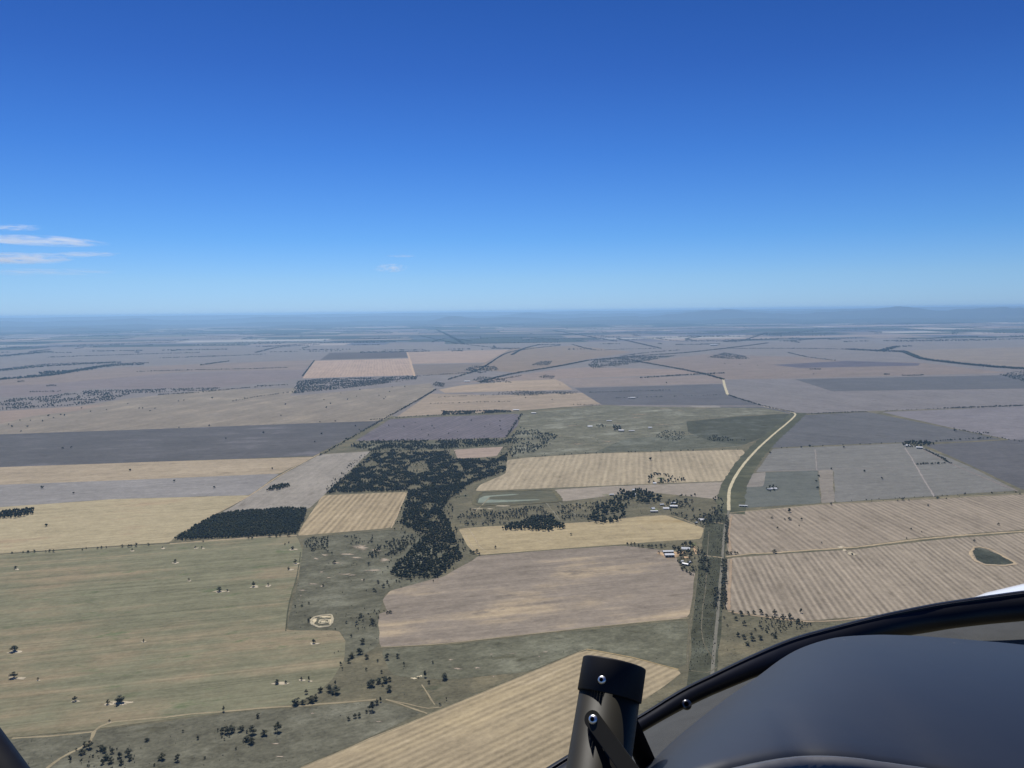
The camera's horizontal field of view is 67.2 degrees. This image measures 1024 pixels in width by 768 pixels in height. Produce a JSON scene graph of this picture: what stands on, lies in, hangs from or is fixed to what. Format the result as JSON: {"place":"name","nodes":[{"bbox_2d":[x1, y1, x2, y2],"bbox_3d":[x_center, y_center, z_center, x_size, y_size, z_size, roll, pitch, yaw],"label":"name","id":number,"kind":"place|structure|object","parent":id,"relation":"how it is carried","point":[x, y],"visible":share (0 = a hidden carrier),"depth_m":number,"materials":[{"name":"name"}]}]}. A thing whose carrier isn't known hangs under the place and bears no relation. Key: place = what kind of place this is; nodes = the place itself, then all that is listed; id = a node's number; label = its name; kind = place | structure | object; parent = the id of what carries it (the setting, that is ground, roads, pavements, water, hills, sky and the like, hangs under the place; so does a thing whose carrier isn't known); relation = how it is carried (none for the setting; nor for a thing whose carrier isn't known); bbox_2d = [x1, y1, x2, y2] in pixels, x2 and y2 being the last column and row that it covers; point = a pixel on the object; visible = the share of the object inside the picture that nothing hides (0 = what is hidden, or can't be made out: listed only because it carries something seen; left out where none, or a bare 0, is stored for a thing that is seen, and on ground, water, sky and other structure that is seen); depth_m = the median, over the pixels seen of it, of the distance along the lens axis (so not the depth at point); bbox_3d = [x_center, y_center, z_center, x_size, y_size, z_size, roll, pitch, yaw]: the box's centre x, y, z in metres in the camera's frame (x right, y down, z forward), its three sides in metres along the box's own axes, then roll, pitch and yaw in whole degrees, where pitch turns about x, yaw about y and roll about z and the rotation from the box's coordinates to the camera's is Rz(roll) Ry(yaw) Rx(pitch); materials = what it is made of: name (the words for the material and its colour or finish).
{"place":"outdoors","nodes":[
{"label":"outdoors","id":0,"kind":"place"},
{"bbox_2d":[0,404,105,423],"bbox_3d":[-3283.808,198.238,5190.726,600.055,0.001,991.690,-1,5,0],"label":"field","id":1,"kind":"structure","parent":0,"point":[9,416],"depth_m":5252.98,"materials":[{"name":"soil"}]},
{"bbox_2d":[12,729,97,738],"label":"path","id":2,"kind":"structure","parent":0,"point":[53,735],"depth_m":1199.17,"materials":[{"name":"soil"}]},
{"bbox_2d":[0,495,248,552],"bbox_3d":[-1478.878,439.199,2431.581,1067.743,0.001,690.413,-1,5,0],"label":"field","id":3,"kind":"structure","parent":0,"point":[99,523],"depth_m":2437.94,"materials":[{"name":"plant"}]},
{"bbox_2d":[0,507,33,517],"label":"woodland","id":4,"kind":"object","parent":3,"relation":"on","point":[16,512],"visible":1,"depth_m":2538.91,"materials":[{"name":"plant"}]},
{"bbox_2d":[0,474,277,506],"bbox_3d":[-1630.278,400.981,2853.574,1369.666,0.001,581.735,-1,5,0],"label":"field","id":5,"kind":"structure","parent":0,"point":[34,494],"depth_m":2890.27,"materials":[{"name":"soil"}]},
{"bbox_2d":[0,364,310,396],"bbox_3d":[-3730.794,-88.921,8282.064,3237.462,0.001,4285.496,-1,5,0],"label":"field","id":6,"kind":"structure","parent":0,"point":[203,380],"depth_m":7474.21,"materials":[{"name":"soil"}]},
{"bbox_2d":[0,457,311,484],"bbox_3d":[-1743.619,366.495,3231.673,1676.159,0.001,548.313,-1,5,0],"label":"field","id":7,"kind":"structure","parent":0,"point":[98,472],"depth_m":3240.76,"materials":[{"name":"soil"}]},
{"bbox_2d":[0,360,312,385],"bbox_3d":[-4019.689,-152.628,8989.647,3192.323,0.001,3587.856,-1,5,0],"label":"field","id":8,"kind":"structure","parent":0,"point":[109,373],"depth_m":9019.56,"materials":[{"name":"soil"}]},
{"bbox_2d":[7,548,318,722],"bbox_3d":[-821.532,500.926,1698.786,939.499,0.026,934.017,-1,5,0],"label":"bare soil","id":9,"kind":"structure","parent":0,"point":[123,702],"depth_m":1392.80,"materials":[{"name":"soil"}]},
{"bbox_2d":[0,536,344,736],"bbox_3d":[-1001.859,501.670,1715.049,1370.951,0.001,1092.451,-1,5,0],"label":"field","id":10,"kind":"structure","parent":0,"point":[80,624],"depth_m":1564.80,"materials":[{"name":"plant"}]},
{"bbox_2d":[285,552,300,630],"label":"fence line","id":11,"kind":"object","parent":10,"relation":"on","point":[291,595],"visible":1,"depth_m":1777.28,"materials":[{"name":"green plant"}]},
{"bbox_2d":[0,421,380,466],"bbox_3d":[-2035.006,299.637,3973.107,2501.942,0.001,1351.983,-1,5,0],"label":"field","id":12,"kind":"structure","parent":0,"point":[167,444],"depth_m":3900.01,"materials":[{"name":"soil"}]},
{"bbox_2d":[46,699,375,767],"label":"path","id":13,"kind":"structure","parent":0,"point":[93,733],"depth_m":1260.43,"materials":[{"name":"soil"}]},
{"bbox_2d":[9,701,419,767],"bbox_3d":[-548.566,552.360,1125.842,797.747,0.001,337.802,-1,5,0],"label":"grassland","id":14,"kind":"structure","parent":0,"point":[323,729],"depth_m":1181.80,"materials":[{"name":"plant"}]},
{"bbox_2d":[0,383,434,433],"bbox_3d":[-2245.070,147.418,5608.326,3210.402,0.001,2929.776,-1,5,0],"label":"field","id":15,"kind":"structure","parent":0,"point":[201,409],"depth_m":5213.31,"materials":[{"name":"soil"}]},
{"bbox_2d":[170,535,296,543],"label":"path","id":16,"kind":"structure","parent":0,"point":[228,539],"depth_m":2233.43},
{"bbox_2d":[180,454,318,533],"bbox_3d":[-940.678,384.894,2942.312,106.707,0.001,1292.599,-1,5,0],"label":"path","id":17,"kind":"structure","parent":0,"point":[257,490],"depth_m":2848.27,"materials":[{"name":"soil"}]},
{"bbox_2d":[215,451,368,517],"bbox_3d":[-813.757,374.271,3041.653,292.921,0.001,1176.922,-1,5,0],"label":"field","id":18,"kind":"structure","parent":0,"point":[309,481],"depth_m":2957.89,"materials":[{"name":"soil"}]},
{"bbox_2d":[266,482,289,489],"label":"woodland","id":19,"kind":"object","parent":18,"relation":"on","point":[279,486],"visible":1,"depth_m":2885.69,"materials":[{"name":"plant"}]},
{"bbox_2d":[310,614,333,627],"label":"dam bank","id":20,"kind":"structure","parent":0,"point":[313,624],"depth_m":1632.42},
{"bbox_2d":[300,545,387,595],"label":"bare soil","id":21,"kind":"structure","parent":0,"point":[363,547],"depth_m":2054.81,"materials":[{"name":"soil"}]},
{"bbox_2d":[298,492,405,534],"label":"field","id":22,"kind":"structure","parent":0,"point":[345,513],"depth_m":2511.37,"materials":[{"name":"plant"}]},
{"bbox_2d":[303,358,412,377],"bbox_3d":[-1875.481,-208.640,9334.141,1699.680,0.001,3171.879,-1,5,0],"label":"field","id":23,"kind":"structure","parent":0,"point":[356,368],"depth_m":9040.50,"materials":[{"name":"soil"}]},
{"bbox_2d":[321,351,407,359],"bbox_3d":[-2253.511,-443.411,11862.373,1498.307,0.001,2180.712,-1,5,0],"label":"field","id":24,"kind":"structure","parent":0,"point":[355,355],"depth_m":11748.78,"materials":[{"name":"soil"}]},
{"bbox_2d":[287,530,446,661],"bbox_3d":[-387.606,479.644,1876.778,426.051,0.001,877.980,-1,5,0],"label":"grassland","id":25,"kind":"structure","parent":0,"point":[329,597],"depth_m":1867.21,"materials":[{"name":"plant"}]},
{"bbox_2d":[305,533,420,628],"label":"woodland","id":26,"kind":"object","parent":25,"relation":"on","point":[390,544],"visible":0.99,"depth_m":2155.26,"materials":[{"name":"green plant"}]},
{"bbox_2d":[347,439,510,449],"bbox_3d":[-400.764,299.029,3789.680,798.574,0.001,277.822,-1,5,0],"label":"grassland","id":27,"kind":"structure","parent":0,"point":[438,443],"depth_m":3752.29,"materials":[{"name":"plant"}]},
{"bbox_2d":[351,438,512,451],"bbox_3d":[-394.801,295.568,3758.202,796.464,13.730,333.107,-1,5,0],"label":"woodland","id":28,"kind":"object","parent":27,"relation":"on","point":[443,445],"visible":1,"depth_m":3780.35,"materials":[{"name":"plant"}]},
{"bbox_2d":[356,414,518,440],"bbox_3d":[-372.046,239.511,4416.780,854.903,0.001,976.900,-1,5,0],"label":"field","id":29,"kind":"structure","parent":0,"point":[469,427],"depth_m":4325.24,"materials":[{"name":"soil"}]},
{"bbox_2d":[413,363,482,374],"bbox_3d":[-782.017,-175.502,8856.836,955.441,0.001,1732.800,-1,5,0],"label":"field","id":30,"kind":"structure","parent":0,"point":[437,369],"depth_m":8860.99,"materials":[{"name":"soil"}]},
{"bbox_2d":[408,350,506,363],"bbox_3d":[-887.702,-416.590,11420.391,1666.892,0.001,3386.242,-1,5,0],"label":"field","id":31,"kind":"structure","parent":0,"point":[471,356],"depth_m":11246.07,"materials":[{"name":"soil"}]},
{"bbox_2d":[454,447,502,457],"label":"field","id":32,"kind":"structure","parent":0,"point":[478,452],"depth_m":3568.94,"materials":[{"name":"soil"}]},
{"bbox_2d":[301,649,680,767],"bbox_3d":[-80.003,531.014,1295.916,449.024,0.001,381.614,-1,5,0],"label":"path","id":33,"kind":"structure","parent":0,"point":[436,711],"depth_m":1255.50,"materials":[{"name":"plant"}]},
{"bbox_2d":[398,393,599,416],"bbox_3d":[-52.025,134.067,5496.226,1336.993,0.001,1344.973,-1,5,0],"label":"field","id":34,"kind":"structure","parent":0,"point":[447,402],"depth_m":5495.91,"materials":[{"name":"soil"}]},
{"bbox_2d":[441,409,510,414],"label":"woodland","id":35,"kind":"object","parent":34,"relation":"on","point":[472,411],"visible":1,"depth_m":4963.69,"materials":[{"name":"plant"}]},
{"bbox_2d":[439,379,571,392],"bbox_3d":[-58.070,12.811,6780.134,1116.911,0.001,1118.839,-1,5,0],"label":"field","id":36,"kind":"structure","parent":0,"point":[536,385],"depth_m":6641.55,"materials":[{"name":"soil"}]},
{"bbox_2d":[478,494,537,502],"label":"water","id":37,"kind":"structure","parent":0,"point":[483,499],"depth_m":2658.74,"materials":[{"name":"liquid"}]},
{"bbox_2d":[0,584,1023,767],"bbox_3d":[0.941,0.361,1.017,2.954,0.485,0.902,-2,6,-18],"label":"light aircraft","id":38,"kind":"object","parent":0,"point":[938,685],"visible":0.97,"depth_m":0.63,"materials":[{"name":"grey metal"}]},
{"bbox_2d":[566,655,654,767],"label":"tube post","id":39,"kind":"object","parent":38,"relation":"attached to","point":[607,731],"visible":1,"depth_m":0.54,"materials":[{"name":"black plastic"}]},
{"bbox_2d":[0,322,1023,767],"bbox_3d":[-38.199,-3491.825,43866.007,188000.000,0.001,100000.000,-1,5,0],"label":"ground","id":40,"kind":"structure","parent":0,"point":[352,678],"depth_m":2142.11,"materials":[{"name":"plant"}]},
{"bbox_2d":[174,506,306,539],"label":"woodland","id":41,"kind":"object","parent":40,"relation":"on","point":[268,522],"visible":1,"depth_m":2374.13,"materials":[{"name":"plant"}]},
{"bbox_2d":[20,406,807,764],"bbox_3d":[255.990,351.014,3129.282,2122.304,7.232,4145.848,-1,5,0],"label":"shrubs","id":42,"kind":"object","parent":40,"relation":"on","point":[612,628],"visible":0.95,"depth_m":1915.20,"materials":[{"name":"green plant"}]},
{"bbox_2d":[326,443,509,581],"bbox_3d":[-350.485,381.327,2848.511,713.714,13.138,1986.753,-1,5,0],"label":"woodland","id":43,"kind":"object","parent":40,"relation":"on","point":[456,487],"visible":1,"depth_m":2833.17,"materials":[{"name":"plant"}]},
{"bbox_2d":[11,363,955,525],"bbox_3d":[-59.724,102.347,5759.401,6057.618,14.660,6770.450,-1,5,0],"label":"scattered trees","id":44,"kind":"object","parent":40,"relation":"on","point":[789,509],"visible":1,"depth_m":3896.87,"materials":[{"name":"plant"}]},
{"bbox_2d":[457,499,600,524],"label":"woodland","id":45,"kind":"object","parent":40,"relation":"on","point":[516,512],"visible":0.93,"depth_m":2467.49,"materials":[{"name":"green plant"}]},
{"bbox_2d":[382,621,687,678],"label":"grassland","id":46,"kind":"structure","parent":40,"relation":"on","point":[650,642],"depth_m":1478.81,"materials":[{"name":"plant"}]},
{"bbox_2d":[587,487,661,521],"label":"woodland","id":47,"kind":"object","parent":40,"relation":"on","point":[621,505],"visible":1,"depth_m":2576.52,"materials":[{"name":"plant"}]},
{"bbox_2d":[657,547,696,558],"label":"yard","id":48,"kind":"structure","parent":40,"relation":"on","point":[676,554],"depth_m":2058.50,"materials":[{"name":"soil"}]},
{"bbox_2d":[664,493,723,525],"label":"woodland","id":49,"kind":"object","parent":40,"relation":"on","point":[686,515],"visible":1,"depth_m":2497.92,"materials":[{"name":"green plant"}]},
{"bbox_2d":[687,513,728,685],"bbox_3d":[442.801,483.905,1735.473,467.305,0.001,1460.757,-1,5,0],"label":"grassland","id":50,"kind":"structure","parent":40,"relation":"on","point":[702,665],"depth_m":1673.56,"materials":[{"name":"plant"}]},
{"bbox_2d":[693,514,723,638],"bbox_3d":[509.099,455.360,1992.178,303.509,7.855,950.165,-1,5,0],"label":"woodland","id":51,"kind":"object","parent":50,"relation":"on","point":[713,547],"visible":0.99,"depth_m":2275.57,"materials":[{"name":"green plant"}]},
{"bbox_2d":[712,515,728,608],"bbox_3d":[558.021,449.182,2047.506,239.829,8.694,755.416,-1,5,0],"label":"hedge","id":52,"kind":"object","parent":50,"relation":"on","point":[723,592],"visible":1,"depth_m":1813.81,"materials":[{"name":"green plant"}]},
{"bbox_2d":[759,616,810,634],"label":"woodland","id":53,"kind":"object","parent":40,"relation":"on","point":[790,624],"visible":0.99,"depth_m":1586.85,"materials":[{"name":"green plant"}]},
{"bbox_2d":[0,337,1023,416],"bbox_3d":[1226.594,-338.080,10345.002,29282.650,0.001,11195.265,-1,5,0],"label":"field","id":54,"kind":"structure","parent":0,"point":[838,353],"depth_m":11236.12,"materials":[{"name":"soil"}]},
{"bbox_2d":[0,387,219,409],"bbox_3d":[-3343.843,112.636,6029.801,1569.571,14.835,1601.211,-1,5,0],"label":"woodland","id":55,"kind":"object","parent":54,"relation":"on","point":[53,400],"visible":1,"depth_m":6103.51,"materials":[{"name":"plant"}]},
{"bbox_2d":[292,375,417,392],"bbox_3d":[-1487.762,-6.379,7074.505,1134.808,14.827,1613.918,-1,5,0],"label":"woodland","id":56,"kind":"object","parent":54,"relation":"on","point":[342,385],"visible":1,"depth_m":7141.72,"materials":[{"name":"plant"}]},
{"bbox_2d":[433,352,1023,440],"bbox_3d":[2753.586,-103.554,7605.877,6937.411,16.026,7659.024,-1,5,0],"label":"woodland","id":57,"kind":"object","parent":54,"relation":"on","point":[596,364],"visible":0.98,"depth_m":8706.44,"materials":[{"name":"plant"}]},
{"bbox_2d":[0,322,1023,405],"bbox_3d":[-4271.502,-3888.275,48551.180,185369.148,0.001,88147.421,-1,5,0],"label":"farmland","id":58,"kind":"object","parent":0,"point":[331,334],"visible":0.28,"depth_m":21760.14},
{"bbox_2d":[0,323,1023,500],"bbox_3d":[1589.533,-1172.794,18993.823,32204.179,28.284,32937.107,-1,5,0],"label":"treeline","id":59,"kind":"object","parent":58,"relation":"on","point":[52,372],"visible":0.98,"depth_m":10033.18,"materials":[{"name":"plant"}]},
{"bbox_2d":[0,321,1023,352],"bbox_3d":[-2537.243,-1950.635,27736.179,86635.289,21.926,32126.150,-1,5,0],"label":"treeline","id":60,"kind":"object","parent":58,"relation":"on","point":[268,342],"visible":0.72,"depth_m":20183.78,"materials":[{"name":"plant"}]},
{"bbox_2d":[0,306,1023,332],"bbox_3d":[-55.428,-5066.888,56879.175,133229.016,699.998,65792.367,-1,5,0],"label":"hills","id":61,"kind":"structure","parent":0,"point":[898,314],"depth_m":45705.31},
{"bbox_2d":[0,0,1023,317],"label":"sky","id":62,"kind":"structure","parent":0,"point":[158,157],"materials":[{"name":"blue"}]},
{"bbox_2d":[471,490,558,504],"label":"dam floor","id":63,"kind":"structure","parent":0,"point":[544,495],"depth_m":2708.60,"materials":[{"name":"soil"}]},
{"bbox_2d":[472,489,562,505],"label":"dam bank","id":64,"kind":"structure","parent":0,"point":[476,495],"depth_m":2671.18,"materials":[{"name":"plant"}]},
{"bbox_2d":[385,618,685,646],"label":"path","id":65,"kind":"structure","parent":0,"point":[531,633],"depth_m":1558.56,"materials":[{"name":"soil"}]},
{"bbox_2d":[378,546,694,646],"bbox_3d":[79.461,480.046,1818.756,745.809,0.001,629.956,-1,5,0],"label":"field","id":66,"kind":"structure","parent":0,"point":[490,596],"depth_m":1761.47,"materials":[{"name":"soil"}]},
{"bbox_2d":[475,346,628,372],"bbox_3d":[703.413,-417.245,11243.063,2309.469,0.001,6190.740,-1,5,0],"label":"field","id":67,"kind":"structure","parent":0,"point":[523,360],"depth_m":10904.02,"materials":[{"name":"soil"}]},
{"bbox_2d":[450,367,701,384],"bbox_3d":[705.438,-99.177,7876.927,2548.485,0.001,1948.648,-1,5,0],"label":"field","id":68,"kind":"structure","parent":0,"point":[583,372],"depth_m":7948.28,"materials":[{"name":"soil"}]},
{"bbox_2d":[459,515,702,554],"bbox_3d":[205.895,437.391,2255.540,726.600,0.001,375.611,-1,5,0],"label":"field","id":69,"kind":"structure","parent":0,"point":[623,531],"depth_m":2239.87,"materials":[{"name":"plant"}]},
{"bbox_2d":[502,514,565,530],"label":"woodland","id":70,"kind":"object","parent":69,"relation":"on","point":[533,524],"visible":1,"depth_m":2333.47,"materials":[{"name":"plant"}]},
{"bbox_2d":[476,450,744,490],"bbox_3d":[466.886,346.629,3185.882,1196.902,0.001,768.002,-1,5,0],"label":"field","id":71,"kind":"structure","parent":0,"point":[595,469],"depth_m":3155.16,"materials":[{"name":"soil"}]},
{"bbox_2d":[648,472,684,482],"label":"woodland","id":72,"kind":"object","parent":71,"relation":"on","point":[660,480],"visible":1,"depth_m":2947.02,"materials":[{"name":"plant"}]},
{"bbox_2d":[587,649,677,669],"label":"path","id":73,"kind":"structure","parent":0,"point":[632,657],"depth_m":1446.37,"materials":[{"name":"beige soil"}]},
{"bbox_2d":[555,482,721,500],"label":"field","id":74,"kind":"structure","parent":0,"point":[707,490],"depth_m":2785.88,"materials":[{"name":"soil"}]},
{"bbox_2d":[556,376,722,386],"bbox_3d":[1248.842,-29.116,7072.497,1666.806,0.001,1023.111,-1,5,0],"label":"field","id":75,"kind":"structure","parent":0,"point":[626,381],"depth_m":7042.36,"materials":[{"name":"soil"}]},
{"bbox_2d":[512,406,785,456],"bbox_3d":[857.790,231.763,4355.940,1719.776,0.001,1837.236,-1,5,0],"label":"grassland","id":76,"kind":"structure","parent":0,"point":[566,438],"depth_m":4410.89,"materials":[{"name":"plant"}]},
{"bbox_2d":[508,427,557,455],"bbox_3d":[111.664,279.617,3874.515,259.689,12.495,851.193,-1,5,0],"label":"woodland","id":77,"kind":"object","parent":76,"relation":"on","point":[532,446],"visible":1,"depth_m":3845.07,"materials":[{"name":"plant"}]},
{"bbox_2d":[575,384,760,405],"bbox_3d":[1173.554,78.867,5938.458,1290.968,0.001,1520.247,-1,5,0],"label":"field","id":78,"kind":"structure","parent":0,"point":[682,394],"depth_m":5838.47,"materials":[{"name":"soil"}]},
{"bbox_2d":[595,435,741,452],"bbox_3d":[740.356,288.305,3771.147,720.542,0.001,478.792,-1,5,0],"label":"field","id":79,"kind":"structure","parent":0,"point":[685,442],"depth_m":3722.68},
{"bbox_2d":[687,573,697,668],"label":"path","id":80,"kind":"structure","parent":0,"point":[690,623],"depth_m":1597.52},
{"bbox_2d":[701,531,713,660],"bbox_3d":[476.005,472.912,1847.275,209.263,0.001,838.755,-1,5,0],"label":"path","id":81,"kind":"structure","parent":0,"point":[703,602],"depth_m":1671.17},
{"bbox_2d":[710,510,729,673],"bbox_3d":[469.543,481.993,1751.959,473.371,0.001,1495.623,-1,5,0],"label":"road","id":82,"kind":"structure","parent":0,"point":[717,619],"depth_m":1662.01,"materials":[{"name":"asphalt"}]},
{"bbox_2d":[727,559,732,609],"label":"headland","id":83,"kind":"structure","parent":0,"point":[729,587],"depth_m":1817.07,"materials":[{"name":"soil"}]},
{"bbox_2d":[728,516,732,551],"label":"headland","id":84,"kind":"structure","parent":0,"point":[729,542],"depth_m":2227.81,"materials":[{"name":"soil"}]},
{"bbox_2d":[687,414,788,444],"bbox_3d":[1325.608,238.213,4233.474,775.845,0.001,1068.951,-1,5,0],"label":"grassland","id":85,"kind":"structure","parent":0,"point":[748,429],"depth_m":4234.65,"materials":[{"name":"plant"}]},
{"bbox_2d":[747,472,764,486],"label":"field","id":86,"kind":"structure","parent":0,"point":[757,480],"depth_m":2924.91,"materials":[{"name":"soil"}]},
{"bbox_2d":[722,406,789,414],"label":"field","id":87,"kind":"structure","parent":0,"point":[755,407],"depth_m":5084.54,"materials":[{"name":"plant"}]},
{"bbox_2d":[715,412,805,514],"bbox_3d":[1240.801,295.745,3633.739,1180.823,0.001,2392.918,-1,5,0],"label":"verge","id":88,"kind":"structure","parent":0,"point":[739,487],"depth_m":3144.62,"materials":[{"name":"plant"}]},
{"bbox_2d":[727,406,795,509],"bbox_3d":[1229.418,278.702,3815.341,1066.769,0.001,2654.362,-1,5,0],"label":"road","id":89,"kind":"structure","parent":0,"point":[733,480],"depth_m":3185.86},
{"bbox_2d":[744,471,820,507],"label":"field","id":90,"kind":"structure","parent":0,"point":[796,487],"depth_m":2753.98,"materials":[{"name":"soil"}]},
{"bbox_2d":[728,611,870,621],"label":"headland","id":91,"kind":"structure","parent":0,"point":[807,621],"depth_m":1615.13,"materials":[{"name":"soil"}]},
{"bbox_2d":[642,354,1006,378],"bbox_3d":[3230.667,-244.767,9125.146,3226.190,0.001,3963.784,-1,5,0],"label":"field","id":92,"kind":"structure","parent":0,"point":[759,367],"depth_m":8225.59,"materials":[{"name":"soil"}]},
{"bbox_2d":[818,470,834,502],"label":"field","id":93,"kind":"structure","parent":0,"point":[826,485],"depth_m":2828.79,"materials":[{"name":"soil"}]},
{"bbox_2d":[778,361,919,367],"bbox_3d":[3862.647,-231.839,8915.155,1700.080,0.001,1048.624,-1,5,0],"label":"field","id":94,"kind":"structure","parent":0,"point":[839,364],"depth_m":8815.17,"materials":[{"name":"soil"}]},
{"bbox_2d":[725,533,1023,619],"bbox_3d":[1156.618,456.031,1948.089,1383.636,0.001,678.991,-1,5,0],"label":"field","id":95,"kind":"structure","parent":0,"point":[822,585],"depth_m":1856.96,"materials":[{"name":"soil"}]},
{"bbox_2d":[725,379,1023,412],"bbox_3d":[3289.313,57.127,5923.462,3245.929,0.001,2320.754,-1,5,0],"label":"field","id":96,"kind":"structure","parent":0,"point":[792,395],"depth_m":5545.45,"materials":[{"name":"soil"}]},
{"bbox_2d":[726,531,1023,556],"bbox_3d":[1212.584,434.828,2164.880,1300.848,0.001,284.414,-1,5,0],"label":"path","id":97,"kind":"structure","parent":0,"point":[876,544],"depth_m":2119.16,"materials":[{"name":"soil"}]},
{"bbox_2d":[727,494,1023,554],"bbox_3d":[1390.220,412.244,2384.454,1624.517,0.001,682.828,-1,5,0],"label":"field","id":98,"kind":"structure","parent":0,"point":[843,524],"depth_m":2335.08,"materials":[{"name":"plant"}]},
{"bbox_2d":[730,493,1023,512],"bbox_3d":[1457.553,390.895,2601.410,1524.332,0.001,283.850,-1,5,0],"label":"path","id":99,"kind":"structure","parent":0,"point":[879,500],"depth_m":2599.32,"materials":[{"name":"soil"}]},
{"bbox_2d":[772,412,997,447],"bbox_3d":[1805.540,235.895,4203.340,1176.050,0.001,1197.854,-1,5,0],"label":"field","id":100,"kind":"structure","parent":0,"point":[840,428],"depth_m":4031.46,"materials":[{"name":"soil"}]},
{"bbox_2d":[757,443,1013,501],"bbox_3d":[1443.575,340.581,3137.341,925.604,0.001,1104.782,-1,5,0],"label":"field","id":101,"kind":"structure","parent":0,"point":[854,482],"depth_m":3080.36,"materials":[{"name":"soil"}]},
{"bbox_2d":[795,375,1023,390],"bbox_3d":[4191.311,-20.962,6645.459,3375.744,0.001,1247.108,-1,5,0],"label":"field","id":102,"kind":"structure","parent":0,"point":[928,383],"depth_m":6572.04,"materials":[{"name":"soil"}]},
{"bbox_2d":[904,448,934,496],"bbox_3d":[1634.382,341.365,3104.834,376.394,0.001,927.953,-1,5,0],"label":"path","id":103,"kind":"structure","parent":0,"point":[924,480],"depth_m":2996.86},
{"bbox_2d":[884,406,1023,439],"bbox_3d":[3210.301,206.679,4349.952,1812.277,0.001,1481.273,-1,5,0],"label":"field","id":104,"kind":"structure","parent":0,"point":[1005,422],"depth_m":4457.16,"materials":[{"name":"soil"}]},
{"bbox_2d":[905,347,1023,366],"bbox_3d":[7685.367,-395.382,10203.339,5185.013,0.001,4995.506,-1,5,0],"label":"field","id":105,"kind":"structure","parent":0,"point":[1012,356],"depth_m":10199.08,"materials":[{"name":"soil"}]},
{"bbox_2d":[924,450,1016,490],"bbox_3d":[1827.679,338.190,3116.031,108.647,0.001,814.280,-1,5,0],"label":"path","id":106,"kind":"structure","parent":0,"point":[972,472],"depth_m":3004.37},
{"bbox_2d":[926,439,1023,488],"bbox_3d":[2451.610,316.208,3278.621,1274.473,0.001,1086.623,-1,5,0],"label":"field","id":107,"kind":"structure","parent":0,"point":[1003,460],"depth_m":3350.37,"materials":[{"name":"soil"}]},
{"bbox_2d":[902,440,933,446],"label":"woodland","id":108,"kind":"object","parent":107,"relation":"on","point":[920,442],"visible":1,"depth_m":3650.58,"materials":[{"name":"plant"}]},
{"bbox_2d":[973,548,1012,564],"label":"pond","id":109,"kind":"structure","parent":0,"point":[985,556],"depth_m":1998.31,"materials":[{"name":"liquid"}]},
{"bbox_2d":[969,546,1016,565],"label":"pond bank","id":110,"kind":"structure","parent":0,"point":[974,559],"depth_m":1994.91,"materials":[{"name":"soil"}]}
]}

